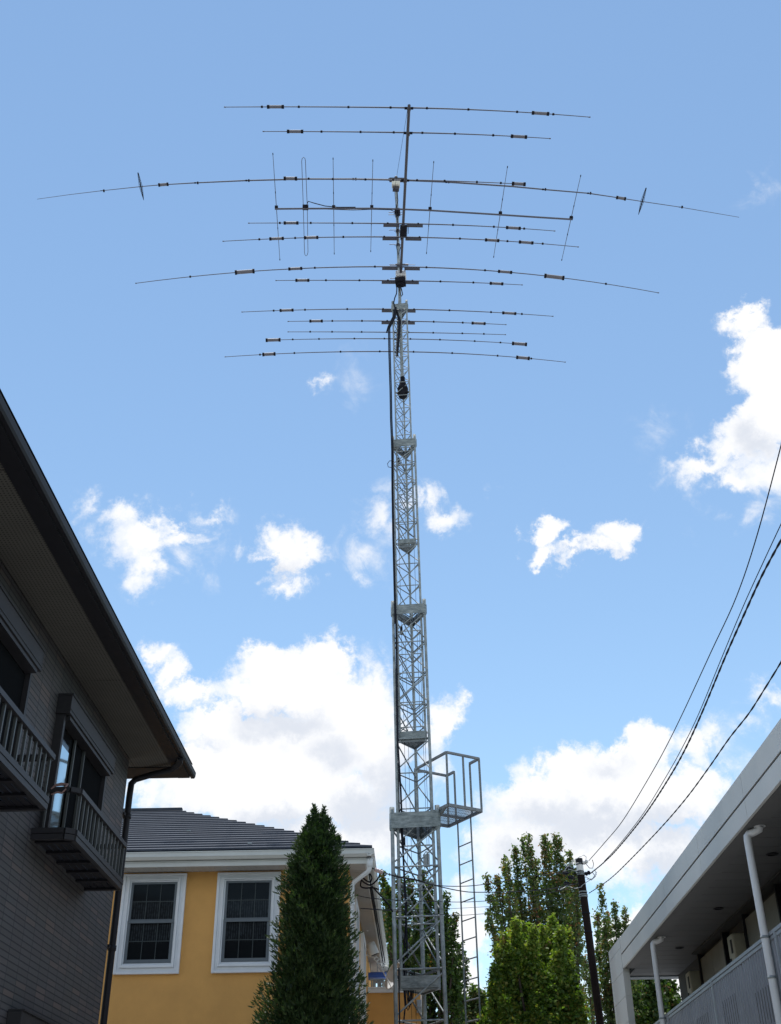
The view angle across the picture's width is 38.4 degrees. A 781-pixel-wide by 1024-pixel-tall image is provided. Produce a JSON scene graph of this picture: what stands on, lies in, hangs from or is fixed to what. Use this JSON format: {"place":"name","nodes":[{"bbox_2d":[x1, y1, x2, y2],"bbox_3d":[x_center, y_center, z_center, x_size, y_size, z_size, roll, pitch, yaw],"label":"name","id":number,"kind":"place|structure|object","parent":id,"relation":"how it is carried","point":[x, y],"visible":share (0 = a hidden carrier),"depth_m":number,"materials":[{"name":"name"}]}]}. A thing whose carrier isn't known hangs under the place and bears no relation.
{"place":"outdoors","nodes":[
{"label":"outdoors","id":0,"kind":"place"},
{"bbox_2d":[0,389,195,1023],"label":"dark house","id":1,"kind":"structure","parent":0,"point":[84,715],"depth_m":9.81,"materials":[{"name":"tile"}]},
{"bbox_2d":[0,583,45,761],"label":"window","id":2,"kind":"structure","parent":1,"relation":"in","point":[21,652],"depth_m":8.96,"materials":[{"name":"black glass"}]},
{"bbox_2d":[51,782,68,794],"bbox_3d":[-2.849,2.380,9.632,0.145,0.114,0.040,-1,-32,1],"label":"cloth tie","id":3,"kind":"object","parent":1,"relation":"attached to","point":[61,784],"visible":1,"depth_m":9.64,"materials":[{"name":"grey fabric"}]},
{"bbox_2d":[38,693,116,849],"bbox_3d":[-2.944,2.656,10.645,0.143,1.290,1.700,-1,-32,1],"label":"window","id":4,"kind":"structure","parent":1,"relation":"in","point":[84,760],"depth_m":10.53,"materials":[{"name":"black glass"}]},
{"bbox_2d":[0,0,780,1021],"label":"sky","id":5,"kind":"structure","parent":0,"point":[589,523],"materials":[{"name":"blue"}]},
{"bbox_2d":[605,524,780,859],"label":"power line","id":6,"kind":"object","parent":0,"point":[710,684],"visible":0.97,"depth_m":15.54,"materials":[{"name":"black rubber"}]},
{"bbox_2d":[608,719,780,1023],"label":"apartment block","id":7,"kind":"structure","parent":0,"point":[719,884],"depth_m":16.74,"materials":[{"name":"white concrete"}]},
{"bbox_2d":[685,971,700,995],"bbox_3d":[5.851,9.152,21.398,0.310,0.670,0.360,-1,-32,1],"label":"water heater","id":8,"kind":"object","parent":7,"relation":"attached to","point":[693,980],"visible":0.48,"depth_m":21.35,"materials":[{"name":"beige metal"}]},
{"bbox_2d":[697,933,729,985],"bbox_3d":[5.929,9.092,19.895,0.119,2.680,2.070,-1,-32,1],"label":"door panel","id":9,"kind":"structure","parent":7,"relation":"in","point":[709,964],"depth_m":20.38,"materials":[{"name":"brown metal"}]},
{"bbox_2d":[727,933,746,962],"bbox_3d":[5.772,7.324,18.462,0.310,0.670,0.360,-1,-32,1],"label":"water heater","id":10,"kind":"object","parent":7,"relation":"attached to","point":[736,944],"visible":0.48,"depth_m":18.42,"materials":[{"name":"beige metal"}]},
{"bbox_2d":[741,884,780,948],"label":"door panel","id":11,"kind":"structure","parent":7,"relation":"in","point":[772,906],"depth_m":17.31,"materials":[{"name":"brown metal"}]},
{"label":"ground","id":12,"kind":"structure","parent":0,"visible":0},
{"bbox_2d":[98,807,421,1023],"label":"ochre house","id":13,"kind":"structure","parent":12,"relation":"on","point":[199,909],"depth_m":16.91,"materials":[{"name":"yellow paint"}]},
{"bbox_2d":[113,873,186,974],"bbox_3d":[-3.603,6.177,16.836,0.970,1.445,0.060,-1,-32,1],"label":"window","id":14,"kind":"structure","parent":13,"relation":"in","point":[151,916],"depth_m":16.83,"materials":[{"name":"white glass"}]},
{"bbox_2d":[211,872,280,972],"bbox_3d":[-2.158,6.146,16.816,0.970,1.445,0.060,-1,-32,1],"label":"window","id":15,"kind":"structure","parent":13,"relation":"in","point":[246,903],"depth_m":16.81,"materials":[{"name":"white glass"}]},
{"bbox_2d":[354,896,359,998],"bbox_3d":[-0.554,7.119,18.130,0.070,1.500,1.070,-1,-32,1],"label":"side window","id":16,"kind":"structure","parent":13,"relation":"in","point":[356,908],"depth_m":18.21,"materials":[{"name":"white glass"}]},
{"bbox_2d":[360,931,365,1023],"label":"side window","id":17,"kind":"structure","parent":13,"relation":"in","point":[362,937],"depth_m":20.24,"materials":[{"name":"glass"}]},
{"bbox_2d":[366,955,387,970],"bbox_3d":[-0.324,8.546,21.292,0.680,0.402,0.132,-18,-36,26],"label":"laundry pole arm","id":18,"kind":"object","parent":13,"relation":"attached to","point":[385,969],"visible":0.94,"depth_m":21.18},
{"bbox_2d":[366,941,378,956],"bbox_3d":[-0.481,8.367,21.441,0.529,0.272,0.195,-1,-32,1],"label":"spotlight","id":19,"kind":"object","parent":18,"relation":"attached to","point":[372,948],"visible":0.88,"depth_m":21.37,"materials":[{"name":"white paint"}]},
{"bbox_2d":[368,972,386,979],"bbox_3d":[-0.300,9.722,23.448,0.430,0.101,0.360,-1,-32,1],"label":"blue planter","id":20,"kind":"object","parent":13,"relation":"attached to","point":[375,975],"visible":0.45,"depth_m":23.31,"materials":[{"name":"plastic"}]},
{"bbox_2d":[380,962,407,989],"bbox_3d":[0.091,9.299,22.379,0.482,0.597,0.508,-9,-33,14],"label":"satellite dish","id":21,"kind":"object","parent":13,"relation":"attached to","point":[389,981],"visible":0.31,"depth_m":22.45,"materials":[{"name":"metal"}]},
{"bbox_2d":[398,967,399,1023],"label":"coax cable","id":22,"kind":"object","parent":13,"relation":"attached to","point":[399,991],"visible":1,"depth_m":20.23,"materials":[{"name":"black rubber"}]},
{"bbox_2d":[417,1000,421,1012],"bbox_3d":[0.579,10.003,22.666,0.100,0.240,0.110,-1,-32,1],"label":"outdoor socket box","id":23,"kind":"object","parent":13,"relation":"attached to","point":[419,1005],"visible":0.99,"depth_m":22.62,"materials":[{"name":"grey plastic"}]},
{"bbox_2d":[248,803,373,1023],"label":"conifer","id":24,"kind":"object","parent":12,"relation":"on","point":[314,981],"visible":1,"depth_m":13.65,"materials":[{"name":"green plant"}]},
{"bbox_2d":[389,300,447,1023],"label":"lattice tower","id":25,"kind":"structure","parent":12,"relation":"on","point":[419,826],"depth_m":22.79,"materials":[{"name":"metal"}]},
{"bbox_2d":[388,326,395,623],"bbox_3d":[0.024,-1.181,26.575,0.094,8.496,0.034,-1,-32,1],"label":"coax cable","id":26,"kind":"object","parent":25,"relation":"attached to","point":[391,475],"visible":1,"depth_m":26.36,"materials":[{"name":"black rubber"}]},
{"bbox_2d":[389,326,396,623],"bbox_3d":[0.051,-1.181,26.574,0.080,8.495,0.034,-1,-32,1],"label":"coax cable","id":27,"kind":"object","parent":25,"relation":"attached to","point":[392,472],"visible":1,"depth_m":26.44,"materials":[{"name":"black rubber"}]},
{"bbox_2d":[386,307,400,356],"bbox_3d":[0.090,-4.686,28.908,0.396,1.658,0.111,4,-32,-7],"label":"cable","id":28,"kind":"object","parent":25,"relation":"attached to","point":[395,312],"visible":1,"depth_m":29.00,"materials":[{"name":"black rubber"}]},
{"bbox_2d":[395,614,407,957],"bbox_3d":[0.211,5.160,22.704,0.158,7.341,0.044,-1,-32,1],"label":"coax cable","id":29,"kind":"object","parent":25,"relation":"attached to","point":[405,907],"visible":1,"depth_m":22.52,"materials":[{"name":"black rubber"}]},
{"bbox_2d":[398,770,406,1022],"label":"coax cable","id":30,"kind":"object","parent":25,"relation":"attached to","point":[404,931],"visible":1,"depth_m":20.91,"materials":[{"name":"black rubber"}]},
{"bbox_2d":[396,376,408,398],"bbox_3d":[0.295,-3.108,28.128,0.358,0.630,0.342,-1,-32,1],"label":"rotator","id":31,"kind":"object","parent":25,"relation":"attached to","point":[403,390],"visible":1,"depth_m":27.96,"materials":[{"name":"black metal"}]},
{"bbox_2d":[389,192,403,375],"bbox_3d":[0.172,-6.279,30.051,0.401,7.734,0.130,-1,-32,1],"label":"antenna mast","id":32,"kind":"object","parent":31,"relation":"attached to","point":[398,244],"visible":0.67,"depth_m":29.76,"materials":[{"name":"metal"}]},
{"bbox_2d":[40,173,735,216],"bbox_3d":[-0.008,-9.003,31.683,19.674,1.506,1.001,0,-32,-2],"label":"dipole antenna","id":33,"kind":"object","parent":32,"relation":"attached to","point":[396,187],"visible":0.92,"depth_m":31.82,"materials":[{"name":"metal"}]},
{"bbox_2d":[135,104,658,362],"bbox_3d":[0.182,-7.427,29.371,13.695,2.877,8.991,-1,-32,1],"label":"beam antenna","id":34,"kind":"object","parent":32,"relation":"attached to","point":[400,279],"visible":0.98,"depth_m":29.27,"materials":[{"name":"metal"}]},
{"bbox_2d":[396,192,400,253],"bbox_3d":[0.212,-8.013,31.024,0.134,2.506,0.024,-1,-32,1],"label":"coax cable","id":35,"kind":"object","parent":32,"relation":"attached to","point":[396,227],"visible":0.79,"depth_m":30.90,"materials":[{"name":"black rubber"}]},
{"bbox_2d":[272,153,580,260],"bbox_3d":[0.916,-8.334,31.081,8.439,0.756,3.961,-1,-32,1],"label":"vhf antenna","id":36,"kind":"object","parent":32,"relation":"attached to","point":[333,208],"visible":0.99,"depth_m":31.24,"materials":[{"name":"metal"}]},
{"bbox_2d":[403,972,409,1008],"bbox_3d":[0.287,8.748,20.527,0.156,0.670,0.022,-1,-32,1],"label":"cable loop","id":37,"kind":"object","parent":25,"relation":"hanging from","point":[408,995],"visible":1,"depth_m":20.44,"materials":[{"name":"black rubber"}]},
{"bbox_2d":[405,971,412,1005],"bbox_3d":[0.343,8.753,20.570,0.164,0.648,0.022,-1,-32,1],"label":"cable loop","id":38,"kind":"object","parent":25,"relation":"hanging from","point":[411,991],"visible":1,"depth_m":20.51,"materials":[{"name":"black rubber"}]},
{"bbox_2d":[423,851,429,872],"bbox_3d":[0.708,6.875,21.976,0.145,0.444,0.132,-1,-32,1],"label":"junction box","id":39,"kind":"object","parent":25,"relation":"attached to","point":[425,860],"visible":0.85,"depth_m":21.93,"materials":[{"name":"grey metal"}]},
{"bbox_2d":[414,751,482,1023],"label":"work platform","id":40,"kind":"structure","parent":25,"relation":"attached to","point":[455,808],"depth_m":22.34,"materials":[{"name":"metal"}]},
{"bbox_2d":[378,867,472,1023],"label":"maple tree","id":41,"kind":"object","parent":12,"relation":"on","point":[455,985],"visible":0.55,"depth_m":27.16,"materials":[{"name":"green plant"}]},
{"bbox_2d":[449,982,486,1023],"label":"maple tree","id":42,"kind":"object","parent":12,"relation":"on","point":[472,1008],"visible":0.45,"depth_m":30.95,"materials":[{"name":"green plant"}]},
{"bbox_2d":[481,832,586,991],"bbox_3d":[3.849,13.278,28.167,2.788,10.379,1.922,-1,-32,1],"label":"maple tree","id":43,"kind":"object","parent":12,"relation":"on","point":[569,914],"visible":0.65,"depth_m":29.60,"materials":[{"name":"green plant"}]},
{"bbox_2d":[477,912,591,1023],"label":"maple tree","id":44,"kind":"object","parent":12,"relation":"on","point":[533,979],"visible":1,"depth_m":19.73,"materials":[{"name":"green plant"}]},
{"bbox_2d":[560,855,603,1023],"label":"utility pole","id":45,"kind":"object","parent":12,"relation":"on","point":[583,894],"visible":0.98,"depth_m":24.73,"materials":[{"name":"brown metal"}]},
{"bbox_2d":[358,886,579,901],"bbox_3d":[1.753,7.347,21.695,0.330,1.873,8.843,-20,-37,27],"label":"service wire","id":46,"kind":"object","parent":45,"relation":"attached to","point":[471,901],"visible":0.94,"depth_m":21.61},
{"bbox_2d":[363,896,577,909],"bbox_3d":[1.780,7.565,21.731,0.304,1.794,8.576,-20,-37,28],"label":"service wire","id":47,"kind":"object","parent":45,"relation":"attached to","point":[457,908],"visible":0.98,"depth_m":20.97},
{"bbox_2d":[360,900,581,915],"bbox_3d":[1.794,7.628,21.750,0.303,1.680,8.493,-20,-37,28],"label":"service wire","id":48,"kind":"object","parent":45,"relation":"attached to","point":[462,915],"visible":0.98,"depth_m":21.19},
{"bbox_2d":[372,867,576,886],"bbox_3d":[1.837,6.870,21.455,0.362,2.001,9.490,-17,-35,24],"label":"service wire","id":49,"kind":"object","parent":45,"relation":"attached to","point":[471,885],"visible":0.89,"depth_m":20.85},
{"bbox_2d":[374,868,382,873],"bbox_3d":[-0.183,5.558,17.340,0.145,0.105,0.066,-1,-32,1],"label":"strain insulator","id":50,"kind":"object","parent":49,"relation":"attached to","point":[377,870],"visible":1,"depth_m":17.32,"materials":[{"name":"white ceramic"}]},
{"bbox_2d":[374,868,578,892],"bbox_3d":[1.852,7.005,21.428,0.354,1.724,9.400,-17,-35,24],"label":"service wire","id":51,"kind":"object","parent":45,"relation":"attached to","point":[483,892],"visible":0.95,"depth_m":21.45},
{"bbox_2d":[589,539,780,874],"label":"power line","id":52,"kind":"object","parent":45,"relation":"attached to","point":[749,602],"visible":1,"depth_m":15.52,"materials":[{"name":"black rubber"}]},
{"bbox_2d":[589,445,780,859],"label":"power line","id":53,"kind":"object","parent":45,"relation":"attached to","point":[714,643],"visible":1,"depth_m":15.74,"materials":[{"name":"black rubber"}]},
{"bbox_2d":[589,661,780,892],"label":"power line","id":54,"kind":"object","parent":45,"relation":"attached to","point":[753,706],"visible":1,"depth_m":14.70,"materials":[{"name":"black rubber"}]},
{"bbox_2d":[579,883,639,1023],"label":"maple tree","id":55,"kind":"object","parent":12,"relation":"on","point":[604,946],"visible":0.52,"depth_m":30.90,"materials":[{"name":"green plant"}]},
{"bbox_2d":[631,979,681,1023],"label":"maple tree","id":56,"kind":"object","parent":12,"relation":"on","point":[645,1003],"visible":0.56,"depth_m":32.64,"materials":[{"name":"green plant"}]}
]}

